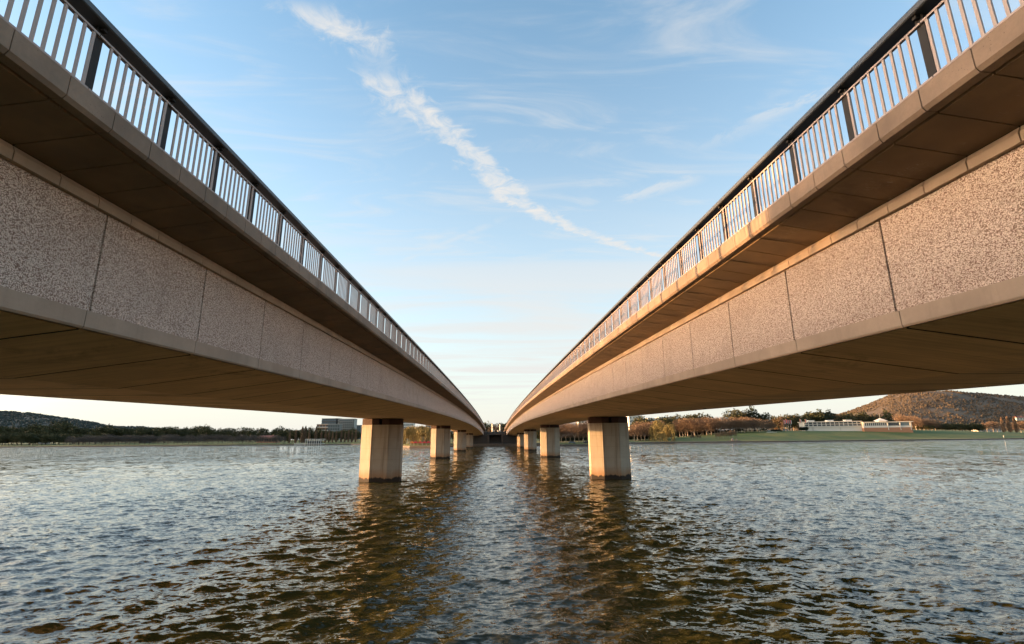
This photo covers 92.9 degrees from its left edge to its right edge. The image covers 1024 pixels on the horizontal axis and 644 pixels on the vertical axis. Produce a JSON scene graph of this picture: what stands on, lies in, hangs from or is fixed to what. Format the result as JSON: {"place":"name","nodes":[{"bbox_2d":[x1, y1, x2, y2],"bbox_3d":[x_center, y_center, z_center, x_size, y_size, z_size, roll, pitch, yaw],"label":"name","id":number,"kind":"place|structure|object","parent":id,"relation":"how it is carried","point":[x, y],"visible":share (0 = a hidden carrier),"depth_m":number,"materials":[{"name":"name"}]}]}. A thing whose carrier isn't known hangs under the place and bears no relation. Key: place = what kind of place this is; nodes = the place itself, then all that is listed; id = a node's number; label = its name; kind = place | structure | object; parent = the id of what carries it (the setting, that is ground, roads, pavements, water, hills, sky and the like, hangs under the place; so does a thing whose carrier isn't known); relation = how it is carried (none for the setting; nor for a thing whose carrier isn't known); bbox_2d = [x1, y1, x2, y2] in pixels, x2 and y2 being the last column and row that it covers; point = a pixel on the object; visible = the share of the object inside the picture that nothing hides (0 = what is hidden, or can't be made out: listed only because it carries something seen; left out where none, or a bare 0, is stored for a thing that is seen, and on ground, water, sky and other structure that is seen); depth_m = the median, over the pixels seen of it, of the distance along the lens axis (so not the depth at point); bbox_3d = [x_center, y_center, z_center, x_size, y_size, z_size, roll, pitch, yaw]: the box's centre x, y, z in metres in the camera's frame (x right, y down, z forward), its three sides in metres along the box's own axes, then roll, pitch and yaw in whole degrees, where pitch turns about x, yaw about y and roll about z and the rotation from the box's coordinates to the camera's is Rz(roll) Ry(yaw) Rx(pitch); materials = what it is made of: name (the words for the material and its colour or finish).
{"place":"outdoors","nodes":[
{"label":"outdoors","id":0,"kind":"place"},
{"bbox_2d":[0,413,129,442],"bbox_3d":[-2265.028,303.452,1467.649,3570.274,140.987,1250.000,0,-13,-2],"label":"hill","id":1,"kind":"structure","parent":0,"point":[17,424],"depth_m":1339.21,"materials":[{"name":"green plant"}]},
{"bbox_2d":[0,410,253,442],"bbox_3d":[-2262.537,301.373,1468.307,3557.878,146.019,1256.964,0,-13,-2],"label":"hill forest","id":2,"kind":"object","parent":1,"relation":"on","point":[77,422],"visible":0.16,"depth_m":1395.80,"materials":[{"name":"green plant"}]},
{"bbox_2d":[0,439,1023,643],"bbox_3d":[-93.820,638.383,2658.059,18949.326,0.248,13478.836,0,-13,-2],"label":"lake","id":3,"kind":"structure","parent":0,"point":[881,542],"depth_m":21.95,"materials":[{"name":"liquid"}]},
{"bbox_2d":[0,0,485,481],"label":"road bridge","id":4,"kind":"structure","parent":3,"relation":"in","point":[137,265],"depth_m":9.81,"materials":[{"name":"concrete"}]},
{"bbox_2d":[305,439,324,444],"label":"jetty pavilion","id":5,"kind":"structure","parent":3,"relation":"in","point":[316,441],"depth_m":431.45,"materials":[{"name":"white paint"}]},
{"bbox_2d":[504,0,1023,479],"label":"road bridge","id":6,"kind":"structure","parent":3,"relation":"in","point":[883,254],"depth_m":9.67,"materials":[{"name":"concrete"}]},
{"bbox_2d":[0,430,1023,445],"bbox_3d":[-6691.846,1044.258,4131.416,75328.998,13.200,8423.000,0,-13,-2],"label":"ground","id":7,"kind":"structure","parent":0,"point":[828,435],"depth_m":413.77,"materials":[{"name":"green plant"}]},
{"bbox_2d":[0,434,8,443],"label":"evergreen tree","id":8,"kind":"object","parent":7,"relation":"on","point":[4,438],"visible":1,"depth_m":530.74,"materials":[{"name":"green plant"}]},
{"bbox_2d":[0,427,16,444],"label":"evergreen tree","id":9,"kind":"object","parent":7,"relation":"on","point":[8,429],"visible":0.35,"depth_m":578.90,"materials":[{"name":"green plant"}]},
{"bbox_2d":[7,433,18,444],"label":"evergreen tree","id":10,"kind":"object","parent":7,"relation":"on","point":[11,437],"visible":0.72,"depth_m":533.99,"materials":[{"name":"green plant"}]},
{"bbox_2d":[12,432,32,444],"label":"evergreen tree","id":11,"kind":"object","parent":7,"relation":"on","point":[22,436],"visible":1,"depth_m":530.57,"materials":[{"name":"green plant"}]},
{"bbox_2d":[25,434,38,444],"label":"evergreen tree","id":12,"kind":"object","parent":7,"relation":"on","point":[33,439],"visible":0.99,"depth_m":534.71,"materials":[{"name":"green plant"}]},
{"bbox_2d":[22,424,48,444],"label":"evergreen tree","id":13,"kind":"object","parent":7,"relation":"on","point":[35,429],"visible":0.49,"depth_m":574.14,"materials":[{"name":"green plant"}]},
{"bbox_2d":[39,433,50,443],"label":"evergreen tree","id":14,"kind":"object","parent":7,"relation":"on","point":[45,439],"visible":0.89,"depth_m":532.26,"materials":[{"name":"green plant"}]},
{"bbox_2d":[44,423,66,443],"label":"evergreen tree","id":15,"kind":"object","parent":7,"relation":"on","point":[60,428],"visible":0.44,"depth_m":603.87,"materials":[{"name":"green plant"}]},
{"bbox_2d":[48,435,64,444],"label":"evergreen tree","id":16,"kind":"object","parent":7,"relation":"on","point":[55,438],"visible":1,"depth_m":533.06,"materials":[{"name":"green plant"}]},
{"bbox_2d":[49,418,73,443],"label":"evergreen tree","id":17,"kind":"object","parent":7,"relation":"on","point":[66,423],"visible":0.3,"depth_m":632.21,"materials":[{"name":"green plant"}]},
{"bbox_2d":[67,426,84,434],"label":"evergreen tree","id":18,"kind":"object","parent":7,"relation":"on","point":[76,428],"visible":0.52,"depth_m":578.42,"materials":[{"name":"green plant"}]},
{"bbox_2d":[69,427,90,443],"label":"evergreen tree","id":19,"kind":"object","parent":7,"relation":"on","point":[85,430],"visible":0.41,"depth_m":580.68,"materials":[{"name":"green plant"}]},
{"bbox_2d":[94,426,113,443],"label":"evergreen tree","id":20,"kind":"object","parent":7,"relation":"on","point":[104,430],"visible":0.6,"depth_m":576.83,"materials":[{"name":"green plant"}]},
{"bbox_2d":[103,425,120,442],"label":"evergreen tree","id":21,"kind":"object","parent":7,"relation":"on","point":[115,430],"visible":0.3,"depth_m":597.95,"materials":[{"name":"green plant"}]},
{"bbox_2d":[118,428,133,438],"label":"evergreen tree","id":22,"kind":"object","parent":7,"relation":"on","point":[127,432],"visible":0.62,"depth_m":602.55,"materials":[{"name":"green plant"}]},
{"bbox_2d":[128,435,140,444],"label":"bare tree","id":23,"kind":"object","parent":7,"relation":"on","point":[134,437],"visible":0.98,"depth_m":490.00,"materials":[{"name":"brown plant"}]},
{"bbox_2d":[132,426,149,437],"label":"evergreen tree","id":24,"kind":"object","parent":7,"relation":"on","point":[141,431],"visible":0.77,"depth_m":588.36,"materials":[{"name":"green plant"}]},
{"bbox_2d":[144,426,155,437],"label":"evergreen tree","id":25,"kind":"object","parent":7,"relation":"on","point":[151,432],"visible":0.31,"depth_m":609.85,"materials":[{"name":"green plant"}]},
{"bbox_2d":[143,435,156,443],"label":"bare tree","id":26,"kind":"object","parent":7,"relation":"on","point":[147,439],"visible":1,"depth_m":487.21,"materials":[{"name":"brown plant"}]},
{"bbox_2d":[157,434,169,443],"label":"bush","id":27,"kind":"object","parent":7,"relation":"on","point":[161,440],"visible":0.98,"depth_m":479.69,"materials":[{"name":"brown plant"}]},
{"bbox_2d":[158,426,180,438],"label":"evergreen tree","id":28,"kind":"object","parent":7,"relation":"on","point":[170,430],"visible":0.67,"depth_m":578.26,"materials":[{"name":"green plant"}]},
{"bbox_2d":[175,429,187,442],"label":"evergreen tree","id":29,"kind":"object","parent":7,"relation":"on","point":[181,433],"visible":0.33,"depth_m":610.27,"materials":[{"name":"green plant"}]},
{"bbox_2d":[187,426,200,442],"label":"evergreen tree","id":30,"kind":"object","parent":7,"relation":"on","point":[195,431],"visible":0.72,"depth_m":584.00,"materials":[{"name":"green plant"}]},
{"bbox_2d":[197,434,208,441],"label":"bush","id":31,"kind":"object","parent":7,"relation":"on","point":[203,437],"visible":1,"depth_m":475.13,"materials":[{"name":"brown plant"}]},
{"bbox_2d":[197,424,217,442],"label":"evergreen tree","id":32,"kind":"object","parent":7,"relation":"on","point":[208,431],"visible":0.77,"depth_m":572.49,"materials":[{"name":"green plant"}]},
{"bbox_2d":[213,434,223,441],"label":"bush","id":33,"kind":"object","parent":7,"relation":"on","point":[218,436],"visible":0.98,"depth_m":479.89,"materials":[{"name":"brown plant"}]},
{"bbox_2d":[219,427,233,441],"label":"evergreen tree","id":34,"kind":"object","parent":7,"relation":"on","point":[226,431],"visible":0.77,"depth_m":598.48,"materials":[{"name":"green plant"}]},
{"bbox_2d":[234,427,249,441],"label":"evergreen tree","id":35,"kind":"object","parent":7,"relation":"on","point":[244,431],"visible":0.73,"depth_m":613.78,"materials":[{"name":"green plant"}]},
{"bbox_2d":[244,428,257,439],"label":"evergreen tree","id":36,"kind":"object","parent":7,"relation":"on","point":[251,433],"visible":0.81,"depth_m":577.71,"materials":[{"name":"green plant"}]},
{"bbox_2d":[254,428,268,435],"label":"evergreen tree","id":37,"kind":"object","parent":7,"relation":"on","point":[262,431],"visible":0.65,"depth_m":588.53,"materials":[{"name":"green plant"}]},
{"bbox_2d":[256,435,279,442],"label":"red roofed lodge","id":38,"kind":"structure","parent":7,"relation":"on","point":[266,441],"depth_m":535.43,"materials":[{"name":"brick"}]},
{"bbox_2d":[274,430,284,439],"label":"evergreen tree","id":39,"kind":"object","parent":7,"relation":"on","point":[280,433],"visible":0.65,"depth_m":503.35,"materials":[{"name":"green plant"}]},
{"bbox_2d":[317,424,327,439],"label":"apartment block","id":40,"kind":"structure","parent":7,"relation":"on","point":[324,426],"depth_m":840.16,"materials":[{"name":"concrete"}]},
{"bbox_2d":[321,418,337,423],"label":"apartment block","id":41,"kind":"structure","parent":7,"relation":"on","point":[329,420],"depth_m":871.95,"materials":[{"name":"glass"}]},
{"bbox_2d":[328,424,341,439],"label":"apartment block","id":42,"kind":"structure","parent":7,"relation":"on","point":[334,427],"depth_m":811.66,"materials":[{"name":"grey glass"}]},
{"bbox_2d":[339,419,356,439],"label":"apartment block","id":43,"kind":"structure","parent":7,"relation":"on","point":[347,424],"depth_m":867.10,"materials":[{"name":"grey glass"}]},
{"bbox_2d":[403,422,414,428],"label":"office tower","id":44,"kind":"structure","parent":7,"relation":"on","point":[406,425],"depth_m":680.55,"materials":[{"name":"grey glass"}]},
{"bbox_2d":[403,426,422,443],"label":"willow tree","id":45,"kind":"object","parent":7,"relation":"on","point":[407,431],"visible":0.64,"depth_m":295.93,"materials":[{"name":"green plant"}]},
{"bbox_2d":[412,425,430,443],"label":"willow tree","id":46,"kind":"object","parent":7,"relation":"on","point":[418,429],"visible":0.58,"depth_m":291.00,"materials":[{"name":"green plant"}]},
{"bbox_2d":[415,427,430,443],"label":"willow tree","id":47,"kind":"object","parent":7,"relation":"on","point":[426,432],"visible":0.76,"depth_m":286.65,"materials":[{"name":"green plant"}]},
{"bbox_2d":[451,431,539,444],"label":"bridge abutment","id":48,"kind":"object","parent":7,"relation":"on","point":[494,438],"visible":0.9,"depth_m":294.99,"materials":[{"name":"concrete"}]},
{"bbox_2d":[0,438,1023,446],"bbox_3d":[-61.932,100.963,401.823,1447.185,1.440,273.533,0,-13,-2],"label":"shore wall","id":49,"kind":"structure","parent":7,"relation":"on","point":[539,444],"depth_m":365.02,"materials":[{"name":"concrete"}]},
{"bbox_2d":[559,423,572,442],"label":"bare tree","id":50,"kind":"object","parent":7,"relation":"on","point":[562,432],"visible":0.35,"depth_m":307.88,"materials":[{"name":"brown plant"}]},
{"bbox_2d":[559,423,574,442],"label":"bare tree","id":51,"kind":"object","parent":7,"relation":"on","point":[564,430],"visible":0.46,"depth_m":307.29,"materials":[{"name":"brown plant"}]},
{"bbox_2d":[563,422,583,441],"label":"bare tree","id":52,"kind":"object","parent":7,"relation":"on","point":[570,430],"visible":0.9,"depth_m":301.72,"materials":[{"name":"brown plant"}]},
{"bbox_2d":[573,423,587,441],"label":"bare tree","id":53,"kind":"object","parent":7,"relation":"on","point":[579,431],"visible":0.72,"depth_m":300.69,"materials":[{"name":"brown plant"}]},
{"bbox_2d":[627,415,641,430],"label":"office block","id":54,"kind":"structure","parent":7,"relation":"on","point":[630,419],"depth_m":634.30,"materials":[{"name":"white glass"}]},
{"bbox_2d":[628,425,641,440],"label":"bare tree","id":55,"kind":"object","parent":7,"relation":"on","point":[632,431],"visible":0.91,"depth_m":383.05,"materials":[{"name":"brown plant"}]},
{"bbox_2d":[629,416,647,428],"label":"evergreen tree","id":56,"kind":"object","parent":7,"relation":"on","point":[639,419],"visible":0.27,"depth_m":446.96,"materials":[{"name":"green plant"}]},
{"bbox_2d":[630,421,649,440],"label":"bare tree","id":57,"kind":"object","parent":7,"relation":"on","point":[638,425],"visible":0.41,"depth_m":393.89,"materials":[{"name":"brown plant"}]},
{"bbox_2d":[638,423,652,438],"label":"bare tree","id":58,"kind":"object","parent":7,"relation":"on","point":[646,430],"visible":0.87,"depth_m":384.90,"materials":[{"name":"brown plant"}]},
{"bbox_2d":[648,420,664,440],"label":"willow tree","id":59,"kind":"object","parent":7,"relation":"on","point":[657,428],"visible":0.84,"depth_m":378.93,"materials":[{"name":"yellow plant"}]},
{"bbox_2d":[654,432,668,441],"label":"willow tree","id":60,"kind":"object","parent":7,"relation":"on","point":[659,434],"visible":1,"depth_m":359.55,"materials":[{"name":"yellow plant"}]},
{"bbox_2d":[654,417,669,426],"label":"evergreen tree","id":61,"kind":"object","parent":7,"relation":"on","point":[664,420],"visible":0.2,"depth_m":468.88,"materials":[{"name":"green plant"}]},
{"bbox_2d":[662,424,676,441],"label":"willow tree","id":62,"kind":"object","parent":7,"relation":"on","point":[670,429],"visible":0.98,"depth_m":363.58,"materials":[{"name":"yellow plant"}]},
{"bbox_2d":[663,418,675,426],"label":"evergreen tree","id":63,"kind":"object","parent":7,"relation":"on","point":[671,421],"visible":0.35,"depth_m":466.02,"materials":[{"name":"green plant"}]},
{"bbox_2d":[662,414,681,420],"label":"evergreen tree","id":64,"kind":"object","parent":7,"relation":"on","point":[677,415],"visible":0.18,"depth_m":480.19,"materials":[{"name":"green plant"}]},
{"bbox_2d":[671,419,687,434],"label":"bare tree","id":65,"kind":"object","parent":7,"relation":"on","point":[677,424],"visible":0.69,"depth_m":437.18,"materials":[{"name":"brown plant"}]},
{"bbox_2d":[678,417,696,436],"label":"bare tree","id":66,"kind":"object","parent":7,"relation":"on","point":[685,419],"visible":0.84,"depth_m":432.40,"materials":[{"name":"brown plant"}]},
{"bbox_2d":[684,418,703,434],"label":"bare tree","id":67,"kind":"object","parent":7,"relation":"on","point":[697,420],"visible":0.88,"depth_m":430.85,"materials":[{"name":"brown plant"}]},
{"bbox_2d":[699,421,713,433],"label":"bare tree","id":68,"kind":"object","parent":7,"relation":"on","point":[707,425],"visible":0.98,"depth_m":424.89,"materials":[{"name":"brown plant"}]},
{"bbox_2d":[701,418,720,434],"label":"bare tree","id":69,"kind":"object","parent":7,"relation":"on","point":[708,419],"visible":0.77,"depth_m":426.19,"materials":[{"name":"brown plant"}]},
{"bbox_2d":[712,417,727,433],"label":"bare tree","id":70,"kind":"object","parent":7,"relation":"on","point":[722,423],"visible":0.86,"depth_m":426.35,"materials":[{"name":"brown plant"}]},
{"bbox_2d":[721,408,744,419],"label":"evergreen tree","id":71,"kind":"object","parent":7,"relation":"on","point":[734,413],"visible":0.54,"depth_m":467.53,"materials":[{"name":"green plant"}]},
{"bbox_2d":[727,420,739,429],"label":"bare tree","id":72,"kind":"object","parent":7,"relation":"on","point":[730,425],"visible":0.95,"depth_m":428.70,"materials":[{"name":"brown plant"}]},
{"bbox_2d":[733,418,747,432],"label":"bare tree","id":73,"kind":"object","parent":7,"relation":"on","point":[740,424],"visible":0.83,"depth_m":428.29,"materials":[{"name":"brown plant"}]},
{"bbox_2d":[738,416,752,431],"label":"bare tree","id":74,"kind":"object","parent":7,"relation":"on","point":[746,421],"visible":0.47,"depth_m":433.05,"materials":[{"name":"brown plant"}]},
{"bbox_2d":[745,406,762,429],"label":"pine tree","id":75,"kind":"object","parent":7,"relation":"on","point":[752,414],"visible":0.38,"depth_m":468.18,"materials":[{"name":"green plant"}]},
{"bbox_2d":[752,419,766,431],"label":"bare tree","id":76,"kind":"object","parent":7,"relation":"on","point":[759,422],"visible":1,"depth_m":428.41,"materials":[{"name":"brown plant"}]},
{"bbox_2d":[755,412,774,428],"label":"evergreen tree","id":77,"kind":"object","parent":7,"relation":"on","point":[766,416],"visible":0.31,"depth_m":472.25,"materials":[{"name":"green plant"}]},
{"bbox_2d":[768,415,783,429],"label":"evergreen tree","id":78,"kind":"object","parent":7,"relation":"on","point":[775,419],"visible":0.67,"depth_m":506.77,"materials":[{"name":"green plant"}]},
{"bbox_2d":[770,417,785,428],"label":"bare tree","id":79,"kind":"object","parent":7,"relation":"on","point":[778,420],"visible":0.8,"depth_m":504.51,"materials":[{"name":"brown plant"}]},
{"bbox_2d":[782,414,798,429],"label":"evergreen tree","id":80,"kind":"object","parent":7,"relation":"on","point":[789,418],"visible":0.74,"depth_m":508.97,"materials":[{"name":"green plant"}]},
{"bbox_2d":[790,414,804,430],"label":"evergreen tree","id":81,"kind":"object","parent":7,"relation":"on","point":[797,416],"visible":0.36,"depth_m":516.26,"materials":[{"name":"green plant"}]},
{"bbox_2d":[804,411,821,421],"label":"evergreen tree","id":82,"kind":"object","parent":7,"relation":"on","point":[809,414],"visible":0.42,"depth_m":518.84,"materials":[{"name":"green plant"}]},
{"bbox_2d":[814,409,827,421],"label":"pine tree","id":83,"kind":"object","parent":7,"relation":"on","point":[821,418],"visible":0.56,"depth_m":513.83,"materials":[{"name":"green plant"}]},
{"bbox_2d":[825,409,838,420],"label":"pine tree","id":84,"kind":"object","parent":7,"relation":"on","point":[829,414],"visible":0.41,"depth_m":515.28,"materials":[{"name":"green plant"}]},
{"bbox_2d":[838,412,855,420],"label":"evergreen tree","id":85,"kind":"object","parent":7,"relation":"on","point":[848,417],"visible":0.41,"depth_m":519.58,"materials":[{"name":"green plant"}]},
{"bbox_2d":[797,415,912,432],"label":"exhibition pavilion","id":86,"kind":"structure","parent":7,"relation":"on","point":[880,425],"depth_m":443.55,"materials":[{"name":"white glass"}]},
{"bbox_2d":[851,411,871,421],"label":"evergreen tree","id":87,"kind":"object","parent":7,"relation":"on","point":[861,417],"visible":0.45,"depth_m":522.24,"materials":[{"name":"green plant"}]},
{"bbox_2d":[865,413,881,421],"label":"evergreen tree","id":88,"kind":"object","parent":7,"relation":"on","point":[873,418],"visible":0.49,"depth_m":521.97,"materials":[{"name":"green plant"}]},
{"bbox_2d":[880,409,893,421],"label":"pine tree","id":89,"kind":"object","parent":7,"relation":"on","point":[888,417],"visible":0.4,"depth_m":517.41,"materials":[{"name":"green plant"}]},
{"bbox_2d":[906,416,923,429],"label":"bare tree","id":90,"kind":"object","parent":7,"relation":"on","point":[917,423],"visible":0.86,"depth_m":543.28,"materials":[{"name":"brown plant"}]},
{"bbox_2d":[943,423,954,429],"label":"evergreen tree","id":91,"kind":"object","parent":7,"relation":"on","point":[948,427],"visible":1,"depth_m":549.17,"materials":[{"name":"green plant"}]},
{"bbox_2d":[947,423,963,430],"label":"evergreen tree","id":92,"kind":"object","parent":7,"relation":"on","point":[956,426],"visible":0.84,"depth_m":548.23,"materials":[{"name":"green plant"}]},
{"bbox_2d":[973,423,984,431],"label":"evergreen tree","id":93,"kind":"object","parent":7,"relation":"on","point":[979,427],"visible":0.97,"depth_m":549.47,"materials":[{"name":"green plant"}]},
{"bbox_2d":[985,422,999,431],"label":"bare tree","id":94,"kind":"object","parent":7,"relation":"on","point":[992,424],"visible":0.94,"depth_m":575.97,"materials":[{"name":"plant"}]},
{"bbox_2d":[1000,417,1005,431],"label":"poplar tree","id":95,"kind":"object","parent":7,"relation":"on","point":[1002,426],"visible":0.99,"depth_m":546.80,"materials":[{"name":"brown plant"}]},
{"bbox_2d":[1006,416,1012,431],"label":"poplar tree","id":96,"kind":"object","parent":7,"relation":"on","point":[1008,425],"visible":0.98,"depth_m":547.14,"materials":[{"name":"brown plant"}]},
{"bbox_2d":[1012,417,1018,432],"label":"poplar tree","id":97,"kind":"object","parent":7,"relation":"on","point":[1015,424],"visible":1,"depth_m":547.60,"materials":[{"name":"brown plant"}]},
{"bbox_2d":[1011,421,1023,432],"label":"bare tree","id":98,"kind":"object","parent":7,"relation":"on","point":[1021,424],"visible":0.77,"depth_m":576.93,"materials":[{"name":"brown plant"}]},
{"bbox_2d":[0,0,1023,439],"label":"sky","id":99,"kind":"structure","parent":0,"point":[497,176],"materials":[{"name":"blue"}]},
{"bbox_2d":[788,391,1023,430],"bbox_3d":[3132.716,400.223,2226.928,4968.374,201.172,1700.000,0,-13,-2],"label":"hill","id":100,"kind":"structure","parent":0,"point":[931,409],"depth_m":1869.89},
{"bbox_2d":[768,390,1023,430],"bbox_3d":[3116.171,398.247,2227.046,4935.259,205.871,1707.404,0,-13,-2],"label":"hill scrub","id":101,"kind":"object","parent":100,"relation":"on","point":[866,408],"visible":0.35,"depth_m":1868.52,"materials":[{"name":"brown plant"}]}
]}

